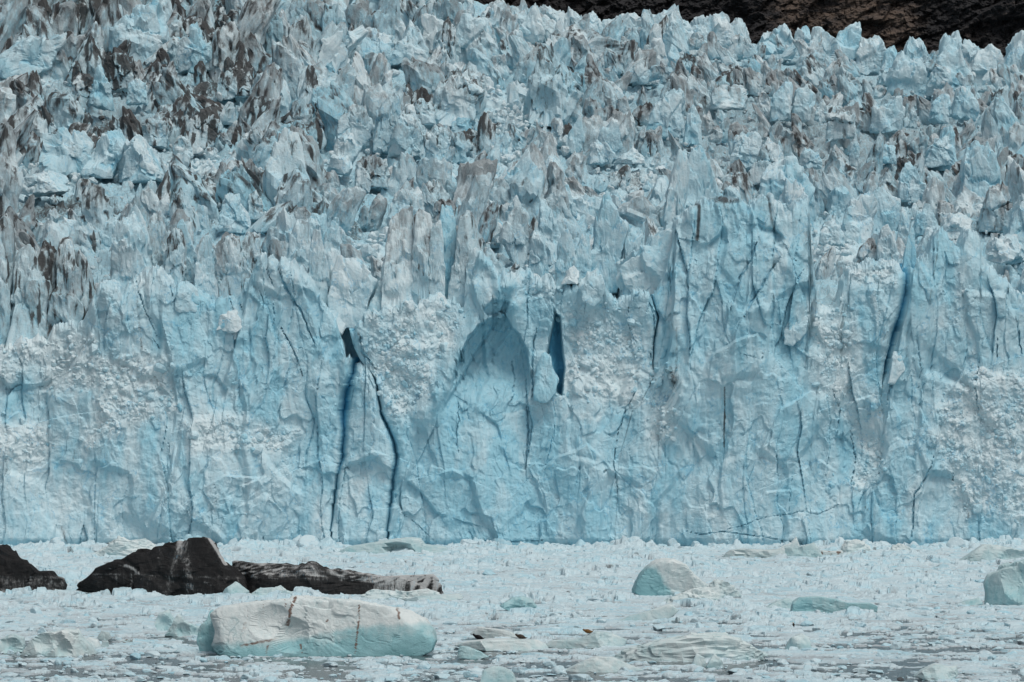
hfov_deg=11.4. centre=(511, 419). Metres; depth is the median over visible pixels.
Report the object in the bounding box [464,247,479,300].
serac
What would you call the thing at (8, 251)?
serac
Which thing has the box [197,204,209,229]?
serac
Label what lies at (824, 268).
serac
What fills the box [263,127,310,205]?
serac
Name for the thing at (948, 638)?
ice floe
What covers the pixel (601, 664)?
ice floe
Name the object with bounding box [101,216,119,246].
serac
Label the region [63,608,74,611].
ice floe
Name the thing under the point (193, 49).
serac
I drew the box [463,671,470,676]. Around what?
ice floe
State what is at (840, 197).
serac
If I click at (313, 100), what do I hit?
serac
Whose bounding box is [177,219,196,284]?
serac
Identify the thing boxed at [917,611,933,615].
ice floe
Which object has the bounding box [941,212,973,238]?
serac
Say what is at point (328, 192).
serac
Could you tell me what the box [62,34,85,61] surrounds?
serac
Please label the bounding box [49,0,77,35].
serac
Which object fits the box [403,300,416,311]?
ice block
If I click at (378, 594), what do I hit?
ice floe
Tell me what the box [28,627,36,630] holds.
ice floe
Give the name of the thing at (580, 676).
ice floe
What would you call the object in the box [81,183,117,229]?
serac
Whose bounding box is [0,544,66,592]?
iceberg
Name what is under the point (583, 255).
serac
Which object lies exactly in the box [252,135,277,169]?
serac
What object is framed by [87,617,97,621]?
ice floe
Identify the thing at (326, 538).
ice floe
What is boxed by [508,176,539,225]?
serac
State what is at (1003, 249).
serac
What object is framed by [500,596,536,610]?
iceberg
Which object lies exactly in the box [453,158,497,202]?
serac
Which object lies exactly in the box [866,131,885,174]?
serac
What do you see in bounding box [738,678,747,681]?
ice floe
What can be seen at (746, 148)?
serac
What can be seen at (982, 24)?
rock face
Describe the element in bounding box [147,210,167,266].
serac
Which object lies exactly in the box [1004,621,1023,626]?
ice floe
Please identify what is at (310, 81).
serac
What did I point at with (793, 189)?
serac
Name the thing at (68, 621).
ice floe
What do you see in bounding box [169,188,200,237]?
serac
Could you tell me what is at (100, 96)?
serac
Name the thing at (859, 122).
serac
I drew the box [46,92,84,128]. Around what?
serac
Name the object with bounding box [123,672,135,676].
ice floe
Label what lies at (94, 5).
serac
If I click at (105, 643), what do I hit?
ice floe
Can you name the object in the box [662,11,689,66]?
serac
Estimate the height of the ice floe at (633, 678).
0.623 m
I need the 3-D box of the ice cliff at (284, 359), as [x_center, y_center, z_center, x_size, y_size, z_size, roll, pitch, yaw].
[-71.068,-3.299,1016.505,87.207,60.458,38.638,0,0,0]
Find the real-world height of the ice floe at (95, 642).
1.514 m
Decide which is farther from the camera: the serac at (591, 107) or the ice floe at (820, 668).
the serac at (591, 107)
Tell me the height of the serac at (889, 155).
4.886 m
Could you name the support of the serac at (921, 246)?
on the ice cliff at (941, 340)
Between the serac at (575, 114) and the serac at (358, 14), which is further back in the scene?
the serac at (358, 14)
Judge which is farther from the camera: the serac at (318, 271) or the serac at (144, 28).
the serac at (144, 28)
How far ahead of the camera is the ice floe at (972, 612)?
653.45 m
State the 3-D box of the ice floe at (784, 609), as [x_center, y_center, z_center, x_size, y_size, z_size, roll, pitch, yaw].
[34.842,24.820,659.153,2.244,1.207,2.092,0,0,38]
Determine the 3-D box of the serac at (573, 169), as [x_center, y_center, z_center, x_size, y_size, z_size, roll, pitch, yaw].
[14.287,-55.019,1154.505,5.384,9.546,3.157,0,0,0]
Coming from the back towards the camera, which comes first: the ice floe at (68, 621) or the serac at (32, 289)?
the serac at (32, 289)
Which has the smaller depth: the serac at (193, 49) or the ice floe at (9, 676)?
the ice floe at (9, 676)
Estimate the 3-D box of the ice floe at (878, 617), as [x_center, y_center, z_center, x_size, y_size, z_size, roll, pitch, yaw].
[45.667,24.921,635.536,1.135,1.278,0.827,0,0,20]
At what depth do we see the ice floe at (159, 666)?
511.62 m
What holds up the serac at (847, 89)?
on the glacier
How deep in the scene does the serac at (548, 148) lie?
1148.61 m
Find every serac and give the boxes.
[0,32,66,78]
[0,72,28,87]
[0,206,35,238]
[0,214,17,345]
[5,244,52,347]
[6,107,32,135]
[9,79,43,109]
[13,3,54,44]
[14,228,25,250]
[17,35,69,80]
[18,194,39,241]
[21,106,47,141]
[21,170,69,197]
[22,130,42,167]
[25,70,45,100]
[38,240,56,289]
[39,126,93,178]
[39,208,79,249]
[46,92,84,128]
[46,236,87,339]
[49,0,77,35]
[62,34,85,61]
[67,209,87,225]
[72,72,93,98]
[74,2,80,34]
[74,21,103,73]
[76,249,95,308]
[79,222,101,252]
[80,128,126,178]
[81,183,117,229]
[88,0,122,23]
[89,63,114,110]
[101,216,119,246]
[103,47,135,92]
[108,0,169,63]
[110,204,152,287]
[117,134,164,183]
[120,106,142,140]
[126,78,147,105]
[140,185,166,225]
[142,61,177,113]
[142,107,173,149]
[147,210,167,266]
[151,67,202,111]
[163,227,186,284]
[167,109,186,151]
[167,173,209,214]
[169,154,218,221]
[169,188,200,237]
[171,152,190,187]
[176,22,211,73]
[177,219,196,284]
[188,106,220,153]
[190,93,223,115]
[194,232,219,300]
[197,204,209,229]
[209,21,240,82]
[212,160,239,184]
[215,163,272,222]
[217,67,253,100]
[218,192,250,233]
[220,233,243,298]
[224,123,241,147]
[236,0,280,45]
[237,62,282,120]
[241,231,261,290]
[242,127,263,158]
[244,166,261,190]
[245,96,265,126]
[248,96,281,133]
[248,190,263,219]
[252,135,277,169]
[253,72,290,116]
[260,170,264,191]
[261,121,280,139]
[263,14,285,54]
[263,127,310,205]
[266,206,295,249]
[269,64,285,80]
[271,39,304,95]
[274,167,312,209]
[278,125,325,187]
[282,34,316,65]
[284,120,316,141]
[285,0,323,39]
[286,218,310,270]
[288,14,317,62]
[289,97,311,124]
[296,61,337,98]
[299,65,318,103]
[308,213,327,244]
[308,228,329,304]
[309,85,323,117]
[311,182,338,202]
[313,109,324,130]
[314,21,349,73]
[316,81,353,150]
[321,3,342,31]
[324,170,339,187]
[324,217,341,269]
[326,133,361,175]
[326,185,365,234]
[327,255,377,334]
[334,24,367,63]
[334,63,356,98]
[336,104,374,145]
[340,243,363,261]
[345,0,376,28]
[352,51,372,105]
[354,154,390,193]
[359,28,393,57]
[361,193,387,231]
[367,275,382,311]
[369,53,392,87]
[369,255,382,280]
[373,92,401,154]
[381,206,413,308]
[386,103,427,160]
[386,152,418,196]
[387,19,428,64]
[387,186,424,226]
[401,56,445,94]
[410,87,433,106]
[411,209,432,304]
[412,3,431,33]
[413,98,436,126]
[416,157,451,191]
[423,124,450,160]
[424,68,485,128]
[429,220,445,295]
[432,185,450,200]
[439,204,456,298]
[440,16,455,64]
[446,179,456,200]
[447,210,482,306]
[450,131,467,163]
[451,117,471,132]
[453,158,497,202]
[456,13,491,64]
[456,172,491,225]
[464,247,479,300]
[466,46,493,76]
[473,112,495,157]
[475,29,498,58]
[478,200,498,245]
[480,0,506,18]
[486,148,500,173]
[489,178,510,204]
[490,54,509,80]
[493,131,512,164]
[496,3,518,43]
[498,206,528,267]
[504,149,544,196]
[508,35,529,62]
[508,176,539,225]
[510,0,545,44]
[513,44,538,83]
[520,2,544,43]
[522,42,583,129]
[524,142,547,198]
[526,71,532,88]
[528,228,548,277]
[538,198,560,264]
[539,4,565,43]
[540,13,564,39]
[540,131,557,164]
[543,162,566,198]
[545,186,571,213]
[548,197,580,238]
[551,118,562,146]
[553,36,570,65]
[555,24,623,79]
[555,228,577,288]
[563,6,581,29]
[563,102,582,126]
[565,155,585,184]
[565,184,576,218]
[566,113,584,154]
[570,35,597,62]
[570,114,608,155]
[575,232,591,279]
[580,193,601,216]
[582,97,606,120]
[584,54,606,87]
[588,139,604,164]
[591,189,628,297]
[598,118,622,166]
[602,12,641,47]
[605,15,623,41]
[606,51,624,76]
[613,146,644,164]
[616,228,672,296]
[617,192,659,227]
[618,39,637,78]
[619,113,634,153]
[624,48,655,84]
[624,227,642,258]
[632,102,652,126]
[640,4,697,55]
[640,9,653,49]
[640,131,657,157]
[644,216,658,244]
[646,88,685,140]
[648,175,668,207]
[651,35,668,64]
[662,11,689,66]
[662,149,689,229]
[670,73,693,115]
[683,105,702,147]
[686,145,722,207]
[687,74,715,118]
[690,11,746,59]
[696,52,717,83]
[701,111,714,135]
[703,80,726,112]
[709,84,747,110]
[715,41,739,65]
[721,18,751,61]
[730,68,744,87]
[730,131,761,172]
[731,171,752,203]
[742,67,761,94]
[746,72,762,97]
[748,137,783,184]
[756,91,776,123]
[757,31,785,62]
[760,155,816,226]
[766,23,797,65]
[769,81,792,121]
[779,174,805,210]
[786,25,810,63]
[788,77,822,126]
[790,83,815,122]
[791,125,814,161]
[795,33,822,67]
[796,26,841,73]
[799,147,822,169]
[800,53,824,87]
[813,183,825,216]
[814,166,857,211]
[815,246,835,279]
[819,219,844,246]
[822,56,842,82]
[824,144,848,173]
[825,109,855,143]
[827,185,850,218]
[830,102,863,155]
[830,258,844,280]
[834,73,862,106]
[836,22,861,62]
[840,191,877,243]
[842,70,861,96]
[849,133,859,166]
[855,35,885,75]
[856,238,876,262]
[859,93,893,141]
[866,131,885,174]
[869,95,904,133]
[873,186,900,230]
[876,45,896,86]
[876,224,899,262]
[879,167,898,197]
[883,144,896,163]
[885,50,930,100]
[897,206,909,245]
[898,161,926,202]
[902,225,915,269]
[903,36,927,81]
[903,101,917,128]
[913,203,935,236]
[916,94,936,125]
[916,225,932,258]
[921,177,944,217]
[924,126,956,171]
[926,33,980,98]
[926,170,955,202]
[928,93,950,124]
[930,63,952,85]
[935,200,954,226]
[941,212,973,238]
[948,30,961,46]
[951,86,979,121]
[951,185,984,217]
[956,140,1000,197]
[961,39,980,65]
[970,44,1003,92]
[978,181,1012,232]
[981,109,1003,155]
[987,234,1020,263]
[990,95,1018,131]
[1001,121,1023,153]
[1003,193,1023,264]
[1004,30,1023,76]
[1005,154,1023,185]
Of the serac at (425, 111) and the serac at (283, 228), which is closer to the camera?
the serac at (283, 228)
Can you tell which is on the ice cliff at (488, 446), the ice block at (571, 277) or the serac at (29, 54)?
the ice block at (571, 277)
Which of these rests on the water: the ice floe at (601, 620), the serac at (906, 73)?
the ice floe at (601, 620)
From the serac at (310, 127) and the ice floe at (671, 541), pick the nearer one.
the ice floe at (671, 541)
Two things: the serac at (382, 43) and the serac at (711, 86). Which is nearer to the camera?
the serac at (711, 86)
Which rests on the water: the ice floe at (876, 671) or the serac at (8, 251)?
the ice floe at (876, 671)
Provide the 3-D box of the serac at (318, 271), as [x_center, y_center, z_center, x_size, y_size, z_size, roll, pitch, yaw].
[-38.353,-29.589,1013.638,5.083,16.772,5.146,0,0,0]
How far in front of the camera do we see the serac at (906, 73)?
1320.27 m
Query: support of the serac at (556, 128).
on the glacier
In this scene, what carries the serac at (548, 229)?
on the glacier
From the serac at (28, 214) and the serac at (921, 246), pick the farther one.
the serac at (28, 214)
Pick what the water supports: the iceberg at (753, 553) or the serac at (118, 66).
the iceberg at (753, 553)
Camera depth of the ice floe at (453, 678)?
490.48 m
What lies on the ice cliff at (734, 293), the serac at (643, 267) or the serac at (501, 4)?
the serac at (643, 267)
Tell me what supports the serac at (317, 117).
on the glacier
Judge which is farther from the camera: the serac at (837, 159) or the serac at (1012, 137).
the serac at (1012, 137)
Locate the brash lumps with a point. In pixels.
(404, 662)
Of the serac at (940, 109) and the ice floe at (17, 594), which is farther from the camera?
the serac at (940, 109)
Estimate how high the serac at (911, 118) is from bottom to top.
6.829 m
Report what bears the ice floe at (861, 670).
on the water
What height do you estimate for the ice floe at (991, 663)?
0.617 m
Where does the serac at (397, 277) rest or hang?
on the ice cliff at (488, 446)
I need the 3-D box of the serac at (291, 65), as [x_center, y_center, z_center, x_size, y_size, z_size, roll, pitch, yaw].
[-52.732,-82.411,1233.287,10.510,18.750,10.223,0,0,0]
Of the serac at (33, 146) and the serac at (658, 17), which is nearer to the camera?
the serac at (33, 146)
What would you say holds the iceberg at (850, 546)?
on the water
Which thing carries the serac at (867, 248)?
on the glacier
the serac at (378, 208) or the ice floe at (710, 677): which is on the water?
the ice floe at (710, 677)
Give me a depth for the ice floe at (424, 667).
511.44 m
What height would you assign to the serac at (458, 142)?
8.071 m
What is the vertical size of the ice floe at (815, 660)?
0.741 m
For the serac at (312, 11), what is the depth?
1277.86 m
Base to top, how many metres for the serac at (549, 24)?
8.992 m
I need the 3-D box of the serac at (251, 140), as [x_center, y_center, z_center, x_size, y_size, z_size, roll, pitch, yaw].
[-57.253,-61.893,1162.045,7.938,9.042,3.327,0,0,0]
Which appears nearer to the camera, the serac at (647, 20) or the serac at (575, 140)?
the serac at (575, 140)
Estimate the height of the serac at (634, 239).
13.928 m
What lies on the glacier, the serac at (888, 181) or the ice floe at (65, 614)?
the serac at (888, 181)
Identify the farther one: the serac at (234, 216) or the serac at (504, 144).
the serac at (504, 144)
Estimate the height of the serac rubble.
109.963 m
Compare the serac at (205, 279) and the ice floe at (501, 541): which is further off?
the serac at (205, 279)
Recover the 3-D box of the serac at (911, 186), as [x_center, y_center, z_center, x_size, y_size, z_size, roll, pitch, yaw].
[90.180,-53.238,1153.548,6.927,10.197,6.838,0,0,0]
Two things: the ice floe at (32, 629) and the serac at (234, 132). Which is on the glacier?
the serac at (234, 132)
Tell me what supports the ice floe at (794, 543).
on the water
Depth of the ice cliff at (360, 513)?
1002.16 m
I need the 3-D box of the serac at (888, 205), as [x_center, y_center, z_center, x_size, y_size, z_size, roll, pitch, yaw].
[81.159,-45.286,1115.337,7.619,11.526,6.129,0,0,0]
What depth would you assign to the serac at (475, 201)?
1092.18 m
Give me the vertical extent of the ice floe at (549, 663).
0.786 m
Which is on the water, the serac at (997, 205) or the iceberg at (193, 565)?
the iceberg at (193, 565)
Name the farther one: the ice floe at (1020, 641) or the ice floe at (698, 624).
the ice floe at (698, 624)
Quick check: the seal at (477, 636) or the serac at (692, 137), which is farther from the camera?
the serac at (692, 137)
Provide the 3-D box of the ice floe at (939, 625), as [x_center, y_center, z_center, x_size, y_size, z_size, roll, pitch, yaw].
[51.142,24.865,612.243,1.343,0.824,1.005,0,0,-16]
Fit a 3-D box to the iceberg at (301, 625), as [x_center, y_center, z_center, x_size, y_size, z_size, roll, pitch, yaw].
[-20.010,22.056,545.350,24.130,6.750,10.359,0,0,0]
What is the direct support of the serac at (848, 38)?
on the glacier
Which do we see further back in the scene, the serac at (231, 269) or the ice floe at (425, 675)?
the serac at (231, 269)
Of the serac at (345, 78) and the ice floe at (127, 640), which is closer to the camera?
the ice floe at (127, 640)
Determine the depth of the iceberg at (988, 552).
891.80 m
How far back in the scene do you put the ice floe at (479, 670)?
502.85 m
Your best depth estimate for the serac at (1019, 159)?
1163.68 m
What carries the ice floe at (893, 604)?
on the water
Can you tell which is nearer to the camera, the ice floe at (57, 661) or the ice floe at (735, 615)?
the ice floe at (57, 661)
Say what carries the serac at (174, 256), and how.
on the ice cliff at (284, 359)
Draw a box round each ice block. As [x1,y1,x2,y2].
[98,280,118,310]
[174,280,199,312]
[216,309,241,332]
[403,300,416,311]
[435,292,447,310]
[533,352,558,402]
[561,265,578,285]
[578,274,604,305]
[784,316,807,345]
[887,351,904,384]
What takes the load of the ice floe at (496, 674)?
on the water
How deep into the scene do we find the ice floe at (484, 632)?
583.58 m
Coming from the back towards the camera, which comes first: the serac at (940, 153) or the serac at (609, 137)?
the serac at (940, 153)
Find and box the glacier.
[0,0,1020,356]
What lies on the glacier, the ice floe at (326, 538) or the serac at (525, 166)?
the serac at (525, 166)
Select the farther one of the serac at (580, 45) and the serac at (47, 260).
the serac at (580, 45)
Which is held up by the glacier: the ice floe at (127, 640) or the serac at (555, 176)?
the serac at (555, 176)
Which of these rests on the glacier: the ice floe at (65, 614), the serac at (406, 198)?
the serac at (406, 198)
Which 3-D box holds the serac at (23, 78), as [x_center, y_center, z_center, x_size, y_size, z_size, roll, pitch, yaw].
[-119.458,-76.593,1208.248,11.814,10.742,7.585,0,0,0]
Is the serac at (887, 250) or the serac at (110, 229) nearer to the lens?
the serac at (887, 250)
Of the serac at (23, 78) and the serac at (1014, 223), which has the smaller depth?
the serac at (1014, 223)
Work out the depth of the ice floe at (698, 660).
516.31 m
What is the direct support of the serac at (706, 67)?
on the glacier
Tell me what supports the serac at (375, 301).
on the ice cliff at (488, 446)
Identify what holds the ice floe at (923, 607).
on the water
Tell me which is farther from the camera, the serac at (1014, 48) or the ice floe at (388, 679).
the serac at (1014, 48)
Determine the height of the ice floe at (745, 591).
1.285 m
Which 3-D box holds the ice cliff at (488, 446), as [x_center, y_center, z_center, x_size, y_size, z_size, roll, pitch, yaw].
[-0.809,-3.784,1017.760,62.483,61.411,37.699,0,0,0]
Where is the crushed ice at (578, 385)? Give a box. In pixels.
[0,265,1023,544]
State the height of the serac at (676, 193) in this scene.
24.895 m
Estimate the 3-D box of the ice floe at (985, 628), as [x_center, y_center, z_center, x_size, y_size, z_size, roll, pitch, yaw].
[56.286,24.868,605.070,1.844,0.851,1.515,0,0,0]
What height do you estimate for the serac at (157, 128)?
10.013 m
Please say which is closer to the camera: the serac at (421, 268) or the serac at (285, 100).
the serac at (421, 268)
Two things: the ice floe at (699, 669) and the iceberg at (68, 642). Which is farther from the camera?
the iceberg at (68, 642)
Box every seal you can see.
[473,634,483,638]
[515,634,526,638]
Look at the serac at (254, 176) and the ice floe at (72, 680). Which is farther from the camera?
the serac at (254, 176)
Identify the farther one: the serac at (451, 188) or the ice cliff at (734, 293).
the serac at (451, 188)
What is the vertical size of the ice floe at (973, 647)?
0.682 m
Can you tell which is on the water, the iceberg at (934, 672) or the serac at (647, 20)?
the iceberg at (934, 672)
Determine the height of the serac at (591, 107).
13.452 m
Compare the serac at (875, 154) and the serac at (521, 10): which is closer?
the serac at (875, 154)
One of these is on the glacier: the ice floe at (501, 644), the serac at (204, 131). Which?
the serac at (204, 131)
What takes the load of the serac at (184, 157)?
on the glacier
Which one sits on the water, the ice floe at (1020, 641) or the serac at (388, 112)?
the ice floe at (1020, 641)
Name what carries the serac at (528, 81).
on the glacier
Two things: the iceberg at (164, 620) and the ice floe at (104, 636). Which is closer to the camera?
the ice floe at (104, 636)
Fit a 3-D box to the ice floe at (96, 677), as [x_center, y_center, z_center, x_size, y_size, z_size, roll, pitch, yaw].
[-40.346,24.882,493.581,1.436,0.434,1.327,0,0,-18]
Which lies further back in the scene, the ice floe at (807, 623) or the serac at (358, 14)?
the serac at (358, 14)
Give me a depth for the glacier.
1167.35 m
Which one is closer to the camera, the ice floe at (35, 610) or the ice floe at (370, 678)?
the ice floe at (370, 678)
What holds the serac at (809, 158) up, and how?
on the glacier
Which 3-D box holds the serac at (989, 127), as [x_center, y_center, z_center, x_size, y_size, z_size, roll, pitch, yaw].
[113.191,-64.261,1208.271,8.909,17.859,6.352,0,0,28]
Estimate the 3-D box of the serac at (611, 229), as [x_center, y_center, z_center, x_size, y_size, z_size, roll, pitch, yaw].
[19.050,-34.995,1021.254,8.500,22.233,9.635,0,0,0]
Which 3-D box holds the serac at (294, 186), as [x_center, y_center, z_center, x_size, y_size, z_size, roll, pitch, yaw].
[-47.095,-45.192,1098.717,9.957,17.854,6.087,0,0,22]
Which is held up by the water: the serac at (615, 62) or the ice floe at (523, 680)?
the ice floe at (523, 680)
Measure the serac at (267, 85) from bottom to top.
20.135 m
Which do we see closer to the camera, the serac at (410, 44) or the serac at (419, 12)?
the serac at (410, 44)
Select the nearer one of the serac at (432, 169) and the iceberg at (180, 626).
the iceberg at (180, 626)
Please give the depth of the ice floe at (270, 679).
482.24 m
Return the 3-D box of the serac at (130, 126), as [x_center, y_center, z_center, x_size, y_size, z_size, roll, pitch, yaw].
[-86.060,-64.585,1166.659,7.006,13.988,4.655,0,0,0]
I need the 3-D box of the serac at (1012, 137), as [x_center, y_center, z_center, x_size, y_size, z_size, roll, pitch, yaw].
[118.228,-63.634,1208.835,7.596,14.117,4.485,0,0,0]
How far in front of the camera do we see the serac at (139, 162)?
1129.97 m
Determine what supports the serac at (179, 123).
on the glacier
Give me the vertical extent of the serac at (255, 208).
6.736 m
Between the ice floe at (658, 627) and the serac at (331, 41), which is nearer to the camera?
the ice floe at (658, 627)
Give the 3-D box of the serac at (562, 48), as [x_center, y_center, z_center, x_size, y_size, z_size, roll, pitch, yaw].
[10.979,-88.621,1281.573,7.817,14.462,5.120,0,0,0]
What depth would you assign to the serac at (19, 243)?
1044.30 m
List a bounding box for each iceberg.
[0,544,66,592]
[0,633,24,652]
[20,628,96,655]
[77,537,247,595]
[95,536,155,555]
[154,609,174,630]
[165,614,198,636]
[197,610,214,651]
[210,595,436,655]
[232,561,443,594]
[338,537,447,553]
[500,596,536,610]
[612,632,768,661]
[632,558,708,595]
[664,586,724,602]
[707,579,741,596]
[722,548,785,557]
[785,542,822,557]
[790,596,877,612]
[840,539,871,553]
[913,663,957,680]
[959,544,1023,561]
[983,559,1023,605]
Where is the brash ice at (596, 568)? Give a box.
[0,535,1023,681]
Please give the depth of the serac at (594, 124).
1193.41 m
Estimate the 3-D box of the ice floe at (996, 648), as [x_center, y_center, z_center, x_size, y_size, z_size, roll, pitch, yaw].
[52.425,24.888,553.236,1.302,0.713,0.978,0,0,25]
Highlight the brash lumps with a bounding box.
[0,539,1023,681]
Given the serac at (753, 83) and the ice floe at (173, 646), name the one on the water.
the ice floe at (173, 646)
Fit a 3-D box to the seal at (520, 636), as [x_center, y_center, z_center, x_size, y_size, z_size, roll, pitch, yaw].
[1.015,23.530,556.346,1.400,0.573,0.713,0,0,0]
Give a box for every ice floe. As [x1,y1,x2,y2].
[0,620,12,622]
[0,672,20,677]
[4,674,13,677]
[12,591,21,598]
[14,598,23,603]
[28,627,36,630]
[30,607,41,613]
[37,628,46,632]
[49,537,60,542]
[54,659,61,663]
[60,612,71,616]
[60,619,75,622]
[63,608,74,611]
[65,679,78,681]
[86,637,100,648]
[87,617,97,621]
[87,675,100,678]
[97,630,111,640]
[101,641,108,646]
[104,672,117,675]
[109,604,117,607]
[110,668,129,672]
[122,639,132,642]
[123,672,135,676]
[129,653,140,659]
[145,651,160,656]
[155,665,178,668]
[166,645,176,648]
[174,648,187,652]
[183,534,192,539]
[200,657,207,661]
[223,581,248,593]
[227,538,236,544]
[240,674,251,678]
[251,585,292,594]
[263,676,276,681]
[292,534,301,542]
[296,535,319,547]
[322,536,332,540]
[322,661,337,666]
[345,674,354,678]
[361,588,438,599]
[366,676,374,681]
[376,658,388,663]
[384,677,397,681]
[404,594,462,600]
[416,665,430,668]
[419,661,429,664]
[420,673,431,678]
[432,654,442,658]
[434,673,449,678]
[442,621,457,624]
[447,675,458,680]
[455,638,547,650]
[457,646,488,658]
[460,539,477,543]
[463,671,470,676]
[468,668,483,672]
[470,627,517,638]
[481,666,516,681]
[483,571,495,574]
[492,538,510,544]
[505,560,513,565]
[512,573,530,575]
[512,666,526,671]
[516,678,530,681]
[521,652,543,654]
[542,661,556,665]
[542,677,554,680]
[546,631,626,648]
[551,665,566,673]
[552,614,577,617]
[565,656,643,671]
[568,674,589,679]
[574,539,585,545]
[587,597,602,600]
[596,619,606,622]
[619,667,628,670]
[620,603,678,620]
[627,676,637,680]
[653,625,664,630]
[662,672,675,677]
[667,538,677,545]
[672,543,679,547]
[688,674,714,678]
[692,610,700,613]
[692,653,705,666]
[693,666,703,671]
[696,622,703,627]
[706,654,723,669]
[706,674,714,680]
[715,611,723,615]
[726,668,747,673]
[730,611,740,618]
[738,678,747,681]
[739,589,750,593]
[747,676,762,678]
[748,678,762,681]
[767,598,792,608]
[774,608,789,611]
[777,659,788,663]
[781,537,799,547]
[785,633,811,649]
[800,621,813,625]
[801,648,817,650]
[810,658,820,661]
[812,624,823,630]
[815,666,825,670]
[821,550,843,554]
[855,622,865,627]
[857,667,866,673]
[867,670,883,673]
[876,615,884,619]
[888,602,899,606]
[889,644,901,648]
[890,543,909,550]
[901,644,911,647]
[906,596,917,601]
[912,606,932,609]
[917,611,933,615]
[934,624,943,627]
[938,635,954,639]
[943,636,955,640]
[946,537,965,546]
[949,639,970,642]
[960,598,982,604]
[966,610,974,614]
[969,645,978,648]
[978,650,991,653]
[981,626,995,630]
[981,662,1000,665]
[987,618,997,621]
[992,647,1003,650]
[997,610,1012,613]
[999,649,1023,651]
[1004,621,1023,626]
[1017,639,1023,643]
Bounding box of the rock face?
[474,0,1023,57]
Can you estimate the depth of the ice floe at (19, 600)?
693.45 m
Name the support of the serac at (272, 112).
on the glacier
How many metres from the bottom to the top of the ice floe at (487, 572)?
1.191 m
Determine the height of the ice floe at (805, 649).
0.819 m
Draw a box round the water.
[0,556,1023,681]
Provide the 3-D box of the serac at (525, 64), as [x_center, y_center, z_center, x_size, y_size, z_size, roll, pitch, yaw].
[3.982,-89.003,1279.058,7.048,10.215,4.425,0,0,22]
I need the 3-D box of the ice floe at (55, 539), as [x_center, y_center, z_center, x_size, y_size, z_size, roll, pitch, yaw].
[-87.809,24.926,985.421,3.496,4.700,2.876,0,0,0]
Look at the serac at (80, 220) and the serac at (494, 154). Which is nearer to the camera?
the serac at (80, 220)
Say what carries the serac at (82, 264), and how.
on the ice cliff at (284, 359)
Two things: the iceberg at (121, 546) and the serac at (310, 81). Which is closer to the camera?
the iceberg at (121, 546)
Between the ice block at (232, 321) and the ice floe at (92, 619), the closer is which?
the ice floe at (92, 619)
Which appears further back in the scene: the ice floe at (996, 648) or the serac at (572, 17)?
the serac at (572, 17)
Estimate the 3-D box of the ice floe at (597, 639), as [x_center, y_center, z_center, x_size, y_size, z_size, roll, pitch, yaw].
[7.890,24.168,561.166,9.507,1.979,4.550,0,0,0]
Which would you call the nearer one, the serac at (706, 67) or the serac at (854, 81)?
the serac at (706, 67)
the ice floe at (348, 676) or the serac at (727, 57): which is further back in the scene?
the serac at (727, 57)
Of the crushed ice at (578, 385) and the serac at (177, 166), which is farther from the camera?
the serac at (177, 166)
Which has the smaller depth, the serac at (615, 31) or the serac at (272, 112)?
the serac at (272, 112)
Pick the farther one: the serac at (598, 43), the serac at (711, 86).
the serac at (598, 43)
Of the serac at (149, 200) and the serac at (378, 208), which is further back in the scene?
the serac at (378, 208)
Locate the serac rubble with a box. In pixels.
[0,0,1023,301]
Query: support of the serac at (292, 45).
on the glacier
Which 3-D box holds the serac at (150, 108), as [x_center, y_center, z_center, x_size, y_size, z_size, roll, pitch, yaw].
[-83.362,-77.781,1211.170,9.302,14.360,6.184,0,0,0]
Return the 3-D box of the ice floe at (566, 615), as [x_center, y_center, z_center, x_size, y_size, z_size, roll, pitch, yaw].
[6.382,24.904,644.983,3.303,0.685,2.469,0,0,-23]
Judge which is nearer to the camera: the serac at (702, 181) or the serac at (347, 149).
the serac at (702, 181)
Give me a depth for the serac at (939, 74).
1316.12 m
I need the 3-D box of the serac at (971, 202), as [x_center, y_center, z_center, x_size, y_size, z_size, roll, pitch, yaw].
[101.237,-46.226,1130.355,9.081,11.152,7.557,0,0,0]
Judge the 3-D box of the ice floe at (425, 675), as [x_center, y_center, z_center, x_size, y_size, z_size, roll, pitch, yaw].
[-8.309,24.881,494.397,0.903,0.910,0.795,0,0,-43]
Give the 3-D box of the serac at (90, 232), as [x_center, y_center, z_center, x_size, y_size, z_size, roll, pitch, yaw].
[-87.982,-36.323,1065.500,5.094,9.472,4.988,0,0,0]
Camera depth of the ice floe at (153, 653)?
538.43 m
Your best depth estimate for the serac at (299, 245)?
1018.42 m
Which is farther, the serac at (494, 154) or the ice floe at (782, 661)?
the serac at (494, 154)
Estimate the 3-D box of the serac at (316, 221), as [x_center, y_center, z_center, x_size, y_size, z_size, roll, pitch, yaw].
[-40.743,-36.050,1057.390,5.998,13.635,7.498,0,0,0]
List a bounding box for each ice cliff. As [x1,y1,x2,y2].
[0,252,359,545]
[330,360,396,544]
[349,250,657,544]
[614,192,905,545]
[873,224,1023,545]
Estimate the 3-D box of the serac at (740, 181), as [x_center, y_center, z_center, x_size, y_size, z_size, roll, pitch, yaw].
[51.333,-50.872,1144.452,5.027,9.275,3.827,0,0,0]
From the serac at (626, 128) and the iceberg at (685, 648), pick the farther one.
the serac at (626, 128)
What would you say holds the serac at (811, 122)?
on the glacier
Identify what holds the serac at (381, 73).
on the glacier
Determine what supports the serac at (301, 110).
on the glacier
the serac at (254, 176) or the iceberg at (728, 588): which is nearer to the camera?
the iceberg at (728, 588)
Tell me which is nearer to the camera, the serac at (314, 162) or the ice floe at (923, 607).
the ice floe at (923, 607)
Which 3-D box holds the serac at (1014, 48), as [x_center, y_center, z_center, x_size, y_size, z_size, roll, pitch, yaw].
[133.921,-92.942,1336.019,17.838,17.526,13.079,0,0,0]
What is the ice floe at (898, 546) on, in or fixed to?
on the water
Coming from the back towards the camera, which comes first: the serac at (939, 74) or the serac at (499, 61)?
the serac at (939, 74)

